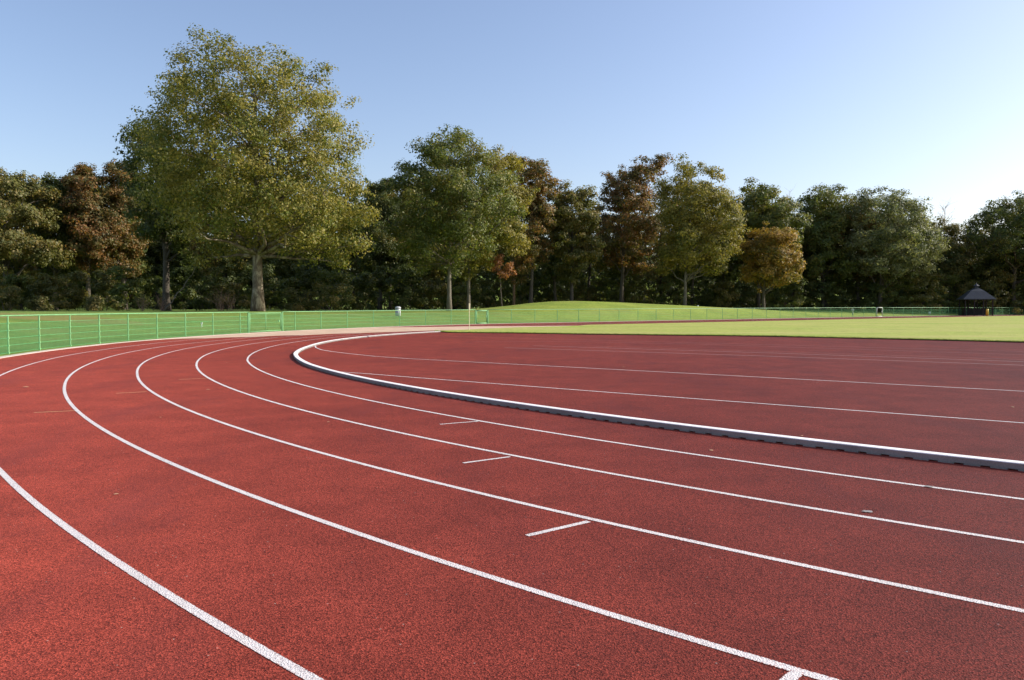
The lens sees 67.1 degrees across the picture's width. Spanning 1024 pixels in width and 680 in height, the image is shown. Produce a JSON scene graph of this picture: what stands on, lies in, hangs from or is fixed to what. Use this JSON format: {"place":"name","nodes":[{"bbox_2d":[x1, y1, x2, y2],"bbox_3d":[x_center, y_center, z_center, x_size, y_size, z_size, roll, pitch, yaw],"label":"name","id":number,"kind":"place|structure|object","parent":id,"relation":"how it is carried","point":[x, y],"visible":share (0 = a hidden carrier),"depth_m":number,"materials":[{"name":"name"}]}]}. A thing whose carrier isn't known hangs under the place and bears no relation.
{"place":"outdoors","nodes":[
{"label":"outdoors","id":0,"kind":"place"},
{"bbox_2d":[114,326,551,343],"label":"sandy path","id":1,"kind":"structure","parent":0,"point":[352,330],"depth_m":46.85,"materials":[{"name":"sand"}]},
{"bbox_2d":[0,315,1023,679],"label":"running track","id":2,"kind":"structure","parent":0,"point":[322,599],"depth_m":5.24,"materials":[{"name":"rubber"}]},
{"bbox_2d":[0,318,805,679],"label":"lane line","id":3,"kind":"object","parent":2,"relation":"on","point":[226,628],"visible":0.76,"depth_m":3.66,"materials":[{"name":"paint"}]},
{"bbox_2d":[63,315,1002,679],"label":"lane line","id":4,"kind":"object","parent":2,"relation":"on","point":[667,631],"visible":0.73,"depth_m":3.89,"materials":[{"name":"paint"}]},
{"bbox_2d":[136,316,1023,612],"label":"lane line","id":5,"kind":"object","parent":2,"relation":"on","point":[604,520],"visible":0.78,"depth_m":4.76,"materials":[{"name":"paint"}]},
{"bbox_2d":[195,317,1023,542],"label":"lane line","id":6,"kind":"object","parent":2,"relation":"on","point":[931,527],"visible":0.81,"depth_m":6.11,"materials":[{"name":"paint"}]},
{"bbox_2d":[246,325,1023,499],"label":"lane line","id":7,"kind":"object","parent":2,"relation":"on","point":[644,446],"visible":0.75,"depth_m":7.46,"materials":[{"name":"paint"}]},
{"bbox_2d":[293,336,1023,470],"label":"track kerb","id":8,"kind":"structure","parent":2,"relation":"on","point":[918,454],"depth_m":8.37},
{"bbox_2d":[348,372,1022,422],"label":"runway line","id":9,"kind":"object","parent":2,"relation":"on","point":[718,400],"visible":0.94,"depth_m":11.31,"materials":[{"name":"paint"}]},
{"bbox_2d":[0,270,1023,355],"bbox_3d":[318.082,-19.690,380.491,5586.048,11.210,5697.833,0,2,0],"label":"ground","id":10,"kind":"structure","parent":0,"point":[584,308],"depth_m":66.34,"materials":[{"name":"green plant"}]},
{"bbox_2d":[0,285,22,310],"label":"shrub","id":11,"kind":"object","parent":10,"relation":"on","point":[13,289],"visible":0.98,"depth_m":78.89,"materials":[{"name":"green plant"}]},
{"bbox_2d":[0,274,34,309],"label":"shrub","id":12,"kind":"object","parent":10,"relation":"on","point":[21,282],"visible":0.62,"depth_m":82.62,"materials":[{"name":"green plant"}]},
{"bbox_2d":[0,166,76,306],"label":"tree","id":13,"kind":"object","parent":10,"relation":"on","point":[14,243],"visible":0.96,"depth_m":89.29,"materials":[{"name":"green plant"}]},
{"bbox_2d":[25,295,53,310],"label":"shrub","id":14,"kind":"object","parent":10,"relation":"on","point":[39,303],"visible":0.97,"depth_m":78.57,"materials":[{"name":"green plant"}]},
{"bbox_2d":[25,272,78,309],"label":"shrub","id":15,"kind":"object","parent":10,"relation":"on","point":[50,282],"visible":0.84,"depth_m":82.20,"materials":[{"name":"green plant"}]},
{"bbox_2d":[23,171,84,309],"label":"dark green tree","id":16,"kind":"object","parent":10,"relation":"on","point":[48,183],"visible":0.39,"depth_m":97.45,"materials":[{"name":"green plant"}]},
{"bbox_2d":[48,270,93,309],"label":"shrub","id":17,"kind":"object","parent":10,"relation":"on","point":[74,276],"visible":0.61,"depth_m":85.87,"materials":[{"name":"green plant"}]},
{"bbox_2d":[82,294,104,310],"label":"shrub","id":18,"kind":"object","parent":10,"relation":"on","point":[92,303],"visible":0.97,"depth_m":78.34,"materials":[{"name":"green plant"}]},
{"bbox_2d":[59,162,129,309],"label":"rusty tree","id":19,"kind":"object","parent":10,"relation":"on","point":[88,218],"visible":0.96,"depth_m":95.59,"materials":[{"name":"orange plant"}]},
{"bbox_2d":[84,269,123,310],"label":"shrub","id":20,"kind":"object","parent":10,"relation":"on","point":[97,285],"visible":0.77,"depth_m":85.64,"materials":[{"name":"green plant"}]},
{"bbox_2d":[95,158,152,309],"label":"brown tree","id":21,"kind":"object","parent":10,"relation":"on","point":[116,218],"visible":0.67,"depth_m":98.61,"materials":[{"name":"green plant"}]},
{"bbox_2d":[98,265,149,310],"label":"shrub","id":22,"kind":"object","parent":10,"relation":"on","point":[121,286],"visible":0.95,"depth_m":82.71,"materials":[{"name":"green plant"}]},
{"bbox_2d":[0,312,248,353],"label":"fence","id":23,"kind":"object","parent":10,"relation":"on","point":[8,330],"visible":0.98,"depth_m":29.83,"materials":[{"name":"metal"}]},
{"bbox_2d":[106,176,158,309],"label":"tree","id":24,"kind":"object","parent":10,"relation":"on","point":[144,263],"visible":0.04,"depth_m":108.75,"materials":[{"name":"green plant"}]},
{"bbox_2d":[127,242,176,308],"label":"shrub","id":25,"kind":"object","parent":10,"relation":"on","point":[155,249],"visible":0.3,"depth_m":114.14,"materials":[{"name":"green plant"}]},
{"bbox_2d":[127,275,181,309],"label":"shrub","id":26,"kind":"object","parent":10,"relation":"on","point":[147,286],"visible":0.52,"depth_m":89.37,"materials":[{"name":"green plant"}]},
{"bbox_2d":[112,119,209,310],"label":"dark green tree","id":27,"kind":"object","parent":10,"relation":"on","point":[170,235],"visible":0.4,"depth_m":81.15,"materials":[{"name":"green plant"}]},
{"bbox_2d":[142,171,185,308],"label":"tree","id":28,"kind":"object","parent":10,"relation":"on","point":[161,254],"visible":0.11,"depth_m":117.16,"materials":[{"name":"green plant"}]},
{"bbox_2d":[169,266,202,309],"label":"shrub","id":29,"kind":"object","parent":10,"relation":"on","point":[175,273],"visible":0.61,"depth_m":89.31,"materials":[{"name":"green plant"}]},
{"bbox_2d":[163,239,220,310],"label":"leaning sapling","id":30,"kind":"object","parent":10,"relation":"on","point":[194,250],"visible":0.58,"depth_m":77.26,"materials":[{"name":"green plant"}]},
{"bbox_2d":[180,265,225,310],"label":"shrub","id":31,"kind":"object","parent":10,"relation":"on","point":[198,302],"visible":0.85,"depth_m":82.93,"materials":[{"name":"green plant"}]},
{"bbox_2d":[193,247,242,309],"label":"shrub","id":32,"kind":"object","parent":10,"relation":"on","point":[225,263],"visible":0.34,"depth_m":105.21,"materials":[{"name":"green plant"}]},
{"bbox_2d":[192,178,252,309],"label":"tree","id":33,"kind":"object","parent":10,"relation":"on","point":[240,251],"visible":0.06,"depth_m":112.15,"materials":[{"name":"green plant"}]},
{"bbox_2d":[201,282,250,309],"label":"shrub","id":34,"kind":"object","parent":10,"relation":"on","point":[243,300],"visible":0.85,"depth_m":82.66,"materials":[{"name":"green plant"}]},
{"bbox_2d":[213,242,252,309],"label":"shrub","id":35,"kind":"object","parent":10,"relation":"on","point":[238,272],"visible":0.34,"depth_m":107.50,"materials":[{"name":"green plant"}]},
{"bbox_2d":[119,23,381,310],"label":"plane tree","id":36,"kind":"object","parent":10,"relation":"on","point":[255,167],"visible":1,"depth_m":67.07,"materials":[{"name":"green plant"}]},
{"bbox_2d":[236,264,282,307],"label":"shrub","id":37,"kind":"object","parent":10,"relation":"on","point":[267,273],"visible":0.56,"depth_m":88.85,"materials":[{"name":"green plant"}]},
{"bbox_2d":[248,246,292,309],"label":"shrub","id":38,"kind":"object","parent":10,"relation":"on","point":[279,265],"visible":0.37,"depth_m":109.94,"materials":[{"name":"green plant"}]},
{"bbox_2d":[268,277,304,309],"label":"shrub","id":39,"kind":"object","parent":10,"relation":"on","point":[287,283],"visible":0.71,"depth_m":86.03,"materials":[{"name":"green plant"}]},
{"bbox_2d":[260,185,317,308],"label":"tree","id":40,"kind":"object","parent":10,"relation":"on","point":[280,272],"visible":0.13,"depth_m":114.97,"materials":[{"name":"green plant"}]},
{"bbox_2d":[282,287,317,310],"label":"shrub","id":41,"kind":"object","parent":10,"relation":"on","point":[295,299],"visible":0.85,"depth_m":78.49,"materials":[{"name":"green plant"}]},
{"bbox_2d":[286,263,330,309],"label":"shrub","id":42,"kind":"object","parent":10,"relation":"on","point":[300,276],"visible":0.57,"depth_m":85.16,"materials":[{"name":"green plant"}]},
{"bbox_2d":[297,281,346,310],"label":"shrub","id":43,"kind":"object","parent":10,"relation":"on","point":[337,288],"visible":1,"depth_m":78.16,"materials":[{"name":"green plant"}]},
{"bbox_2d":[299,180,355,308],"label":"tree","id":44,"kind":"object","parent":10,"relation":"on","point":[331,269],"visible":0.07,"depth_m":118.43,"materials":[{"name":"green plant"}]},
{"bbox_2d":[311,269,355,310],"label":"shrub","id":45,"kind":"object","parent":10,"relation":"on","point":[341,276],"visible":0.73,"depth_m":81.76,"materials":[{"name":"green plant"}]},
{"bbox_2d":[340,180,372,308],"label":"tree","id":46,"kind":"object","parent":10,"relation":"on","point":[357,234],"visible":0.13,"depth_m":124.34,"materials":[{"name":"green plant"}]},
{"bbox_2d":[337,271,377,309],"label":"shrub","id":47,"kind":"object","parent":10,"relation":"on","point":[365,275],"visible":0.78,"depth_m":90.88,"materials":[{"name":"green plant"}]},
{"bbox_2d":[340,257,378,309],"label":"shrub","id":48,"kind":"object","parent":10,"relation":"on","point":[355,267],"visible":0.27,"depth_m":114.16,"materials":[{"name":"green plant"}]},
{"bbox_2d":[281,310,475,330],"bbox_3d":[-8.770,-1.471,54.291,1.279,1.324,19.616,2,3,33],"label":"fence","id":49,"kind":"object","parent":10,"relation":"on","point":[336,322],"visible":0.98,"depth_m":52.47,"materials":[{"name":"metal"}]},
{"bbox_2d":[363,242,402,309],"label":"shrub","id":50,"kind":"object","parent":10,"relation":"on","point":[369,306],"visible":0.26,"depth_m":108.48,"materials":[{"name":"green plant"}]},
{"bbox_2d":[356,177,412,309],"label":"dark green tree","id":51,"kind":"object","parent":10,"relation":"on","point":[366,262],"visible":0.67,"depth_m":105.04,"materials":[{"name":"green plant"}]},
{"bbox_2d":[368,265,407,309],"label":"shrub","id":52,"kind":"object","parent":10,"relation":"on","point":[386,289],"visible":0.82,"depth_m":93.36,"materials":[{"name":"green plant"}]},
{"bbox_2d":[358,190,421,309],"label":"tree","id":53,"kind":"object","parent":10,"relation":"on","point":[392,194],"visible":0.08,"depth_m":109.63,"materials":[{"name":"green plant"}]},
{"bbox_2d":[383,264,431,309],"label":"shrub","id":54,"kind":"object","parent":10,"relation":"on","point":[403,302],"visible":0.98,"depth_m":92.39,"materials":[{"name":"green plant"}]},
{"bbox_2d":[389,248,432,309],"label":"shrub","id":55,"kind":"object","parent":10,"relation":"on","point":[405,286],"visible":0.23,"depth_m":106.54,"materials":[{"name":"green plant"}]},
{"bbox_2d":[413,280,446,309],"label":"shrub","id":56,"kind":"object","parent":10,"relation":"on","point":[434,289],"visible":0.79,"depth_m":94.58,"materials":[{"name":"green plant"}]},
{"bbox_2d":[415,253,462,309],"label":"shrub","id":57,"kind":"object","parent":10,"relation":"on","point":[428,277],"visible":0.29,"depth_m":108.10,"materials":[{"name":"green plant"}]},
{"bbox_2d":[380,124,528,310],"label":"oak tree","id":58,"kind":"object","parent":10,"relation":"on","point":[442,223],"visible":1,"depth_m":78.34,"materials":[{"name":"green plant"}]},
{"bbox_2d":[438,274,481,309],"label":"shrub","id":59,"kind":"object","parent":10,"relation":"on","point":[458,289],"visible":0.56,"depth_m":96.57,"materials":[{"name":"green plant"}]},
{"bbox_2d":[446,241,496,308],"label":"shrub","id":60,"kind":"object","parent":10,"relation":"on","point":[488,289],"visible":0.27,"depth_m":107.46,"materials":[{"name":"green plant"}]},
{"bbox_2d":[0,315,960,357],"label":"path edging","id":61,"kind":"object","parent":10,"relation":"on","point":[300,330],"visible":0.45,"depth_m":37.28,"materials":[{"name":"concrete"}]},
{"bbox_2d":[457,144,540,308],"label":"oak tree","id":62,"kind":"object","parent":10,"relation":"on","point":[509,237],"visible":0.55,"depth_m":88.39,"materials":[{"name":"green plant"}]},
{"bbox_2d":[489,254,516,305],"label":"orange sapling","id":63,"kind":"object","parent":10,"relation":"on","point":[498,262],"visible":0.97,"depth_m":90.47,"materials":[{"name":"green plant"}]},
{"bbox_2d":[1,243,1023,311],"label":"woodland","id":64,"kind":"object","parent":10,"relation":"on","point":[494,297],"visible":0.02,"depth_m":144.63,"materials":[{"name":"green plant"}]},
{"bbox_2d":[497,271,536,306],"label":"shrub","id":65,"kind":"object","parent":10,"relation":"on","point":[506,284],"visible":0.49,"depth_m":113.06,"materials":[{"name":"green plant"}]},
{"bbox_2d":[504,154,563,302],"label":"autumn tree","id":66,"kind":"object","parent":10,"relation":"on","point":[540,216],"visible":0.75,"depth_m":96.71,"materials":[{"name":"brown plant"}]},
{"bbox_2d":[528,198,583,300],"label":"tree","id":67,"kind":"object","parent":10,"relation":"on","point":[544,272],"visible":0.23,"depth_m":112.30,"materials":[{"name":"green plant"}]},
{"bbox_2d":[545,275,591,301],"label":"shrub","id":68,"kind":"object","parent":10,"relation":"on","point":[550,297],"visible":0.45,"depth_m":117.07,"materials":[{"name":"green plant"}]},
{"bbox_2d":[547,179,606,300],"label":"brown tree","id":69,"kind":"object","parent":10,"relation":"on","point":[581,222],"visible":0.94,"depth_m":98.72,"materials":[{"name":"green plant"}]},
{"bbox_2d":[569,279,603,301],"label":"shrub","id":70,"kind":"object","parent":10,"relation":"on","point":[595,295],"visible":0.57,"depth_m":116.94,"materials":[{"name":"green plant"}]},
{"bbox_2d":[577,200,612,300],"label":"tree","id":71,"kind":"object","parent":10,"relation":"on","point":[592,209],"visible":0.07,"depth_m":120.10,"materials":[{"name":"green plant"}]},
{"bbox_2d":[598,268,635,302],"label":"shrub","id":72,"kind":"object","parent":10,"relation":"on","point":[609,282],"visible":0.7,"depth_m":114.21,"materials":[{"name":"green plant"}]},
{"bbox_2d":[595,210,653,302],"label":"tree","id":73,"kind":"object","parent":10,"relation":"on","point":[614,266],"visible":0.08,"depth_m":114.83,"materials":[{"name":"green plant"}]},
{"bbox_2d":[591,152,673,302],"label":"red brown tree","id":74,"kind":"object","parent":10,"relation":"on","point":[625,231],"visible":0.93,"depth_m":106.95,"materials":[{"name":"orange plant"}]},
{"bbox_2d":[616,262,658,303],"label":"shrub","id":75,"kind":"object","parent":10,"relation":"on","point":[648,277],"visible":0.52,"depth_m":117.10,"materials":[{"name":"green plant"}]},
{"bbox_2d":[637,181,688,303],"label":"tree","id":76,"kind":"object","parent":10,"relation":"on","point":[655,247],"visible":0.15,"depth_m":124.77,"materials":[{"name":"green plant"}]},
{"bbox_2d":[652,266,692,304],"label":"shrub","id":77,"kind":"object","parent":10,"relation":"on","point":[663,288],"visible":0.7,"depth_m":115.99,"materials":[{"name":"green plant"}]},
{"bbox_2d":[487,307,875,323],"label":"fence","id":78,"kind":"object","parent":10,"relation":"on","point":[588,316],"visible":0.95,"depth_m":73.77,"materials":[{"name":"metal"}]},
{"bbox_2d":[670,273,712,306],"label":"shrub","id":79,"kind":"object","parent":10,"relation":"on","point":[702,302],"visible":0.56,"depth_m":117.38,"materials":[{"name":"green plant"}]},
{"bbox_2d":[649,152,751,305],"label":"broad green tree","id":80,"kind":"object","parent":10,"relation":"on","point":[697,228],"visible":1,"depth_m":97.90,"materials":[{"name":"olive green foliage"},{"name":"pale bark"}]},
{"bbox_2d":[706,281,740,307],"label":"shrub","id":81,"kind":"object","parent":10,"relation":"on","point":[721,291],"visible":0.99,"depth_m":113.58,"materials":[{"name":"green plant"}]},
{"bbox_2d":[709,198,749,307],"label":"tree","id":82,"kind":"object","parent":10,"relation":"on","point":[732,271],"visible":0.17,"depth_m":117.70,"materials":[{"name":"green plant"}]},
{"bbox_2d":[721,281,760,307],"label":"shrub","id":83,"kind":"object","parent":10,"relation":"on","point":[737,288],"visible":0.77,"depth_m":114.57,"materials":[{"name":"green plant"}]},
{"bbox_2d":[735,221,805,309],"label":"golden tree","id":84,"kind":"object","parent":10,"relation":"on","point":[769,269],"visible":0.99,"depth_m":102.62,"materials":[{"name":"orange plant"}]},
{"bbox_2d":[730,177,813,308],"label":"green tree","id":85,"kind":"object","parent":10,"relation":"on","point":[777,214],"visible":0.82,"depth_m":112.78,"materials":[{"name":"green plant"}]},
{"bbox_2d":[765,277,807,309],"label":"shrub","id":86,"kind":"object","parent":10,"relation":"on","point":[796,299],"visible":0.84,"depth_m":112.15,"materials":[{"name":"green plant"}]},
{"bbox_2d":[792,182,860,309],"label":"tall green tree","id":87,"kind":"object","parent":10,"relation":"on","point":[827,222],"visible":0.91,"depth_m":120.87,"materials":[{"name":"green plant"}]},
{"bbox_2d":[804,282,851,310],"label":"shrub","id":88,"kind":"object","parent":10,"relation":"on","point":[825,290],"visible":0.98,"depth_m":119.14,"materials":[{"name":"green plant"}]},
{"bbox_2d":[828,268,868,310],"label":"shrub","id":89,"kind":"object","parent":10,"relation":"on","point":[850,283],"visible":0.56,"depth_m":122.32,"materials":[{"name":"green plant"}]},
{"bbox_2d":[832,200,894,309],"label":"tree","id":90,"kind":"object","parent":10,"relation":"on","point":[857,280],"visible":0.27,"depth_m":121.54,"materials":[{"name":"green plant"}]},
{"bbox_2d":[859,282,892,311],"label":"shrub","id":91,"kind":"object","parent":10,"relation":"on","point":[872,295],"visible":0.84,"depth_m":119.52,"materials":[{"name":"green plant"}]},
{"bbox_2d":[835,185,950,311],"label":"round tree","id":92,"kind":"object","parent":10,"relation":"on","point":[907,255],"visible":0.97,"depth_m":115.76,"materials":[{"name":"green plant"}]},
{"bbox_2d":[876,269,926,312],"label":"shrub","id":93,"kind":"object","parent":10,"relation":"on","point":[899,286],"visible":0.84,"depth_m":118.42,"materials":[{"name":"green plant"}]},
{"bbox_2d":[899,273,948,313],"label":"shrub","id":94,"kind":"object","parent":10,"relation":"on","point":[928,291],"visible":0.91,"depth_m":118.16,"materials":[{"name":"green plant"}]},
{"bbox_2d":[905,258,975,312],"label":"shrub","id":95,"kind":"object","parent":10,"relation":"on","point":[937,270],"visible":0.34,"depth_m":126.52,"materials":[{"name":"green plant"}]},
{"bbox_2d":[923,273,960,313],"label":"shrub","id":96,"kind":"object","parent":10,"relation":"on","point":[954,279],"visible":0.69,"depth_m":122.68,"materials":[{"name":"green plant"}]},
{"bbox_2d":[924,215,980,312],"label":"narrow tree","id":97,"kind":"object","parent":10,"relation":"on","point":[961,260],"visible":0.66,"depth_m":125.27,"materials":[{"name":"green plant"}]},
{"bbox_2d":[883,307,1022,315],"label":"fence","id":98,"kind":"object","parent":10,"relation":"on","point":[893,313],"visible":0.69,"depth_m":108.02,"materials":[{"name":"metal"}]},
{"bbox_2d":[924,234,986,312],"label":"tree","id":99,"kind":"object","parent":10,"relation":"on","point":[975,269],"visible":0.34,"depth_m":126.38,"materials":[{"name":"green plant"}]},
{"bbox_2d":[946,279,1001,309],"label":"shrub","id":100,"kind":"object","parent":10,"relation":"on","point":[963,289],"visible":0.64,"depth_m":122.47,"materials":[{"name":"green plant"}]},
{"bbox_2d":[956,283,995,315],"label":"pavilion","id":101,"kind":"structure","parent":10,"relation":"on","point":[976,292],"depth_m":109.90,"materials":[{"name":"wood"}]},
{"bbox_2d":[960,189,1023,314],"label":"edge tree","id":102,"kind":"object","parent":10,"relation":"on","point":[1013,217],"visible":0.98,"depth_m":122.89,"materials":[{"name":"green plant"}]},
{"bbox_2d":[963,263,1021,313],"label":"shrub","id":103,"kind":"object","parent":10,"relation":"on","point":[989,292],"visible":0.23,"depth_m":126.53,"materials":[{"name":"green plant"}]},
{"bbox_2d":[980,266,1022,314],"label":"shrub","id":104,"kind":"object","parent":10,"relation":"on","point":[1005,277],"visible":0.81,"depth_m":121.42,"materials":[{"name":"green plant"}]},
{"bbox_2d":[0,0,1023,274],"label":"sky","id":105,"kind":"structure","parent":0,"point":[925,98],"materials":[{"name":"blue"}]},
{"bbox_2d":[441,316,1023,342],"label":"infield grass","id":106,"kind":"structure","parent":0,"point":[1004,328],"depth_m":47.60,"materials":[{"name":"plant"}]},
{"bbox_2d":[434,327,1023,341],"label":"grass","id":107,"kind":"structure","parent":106,"relation":"on","point":[742,335],"depth_m":37.67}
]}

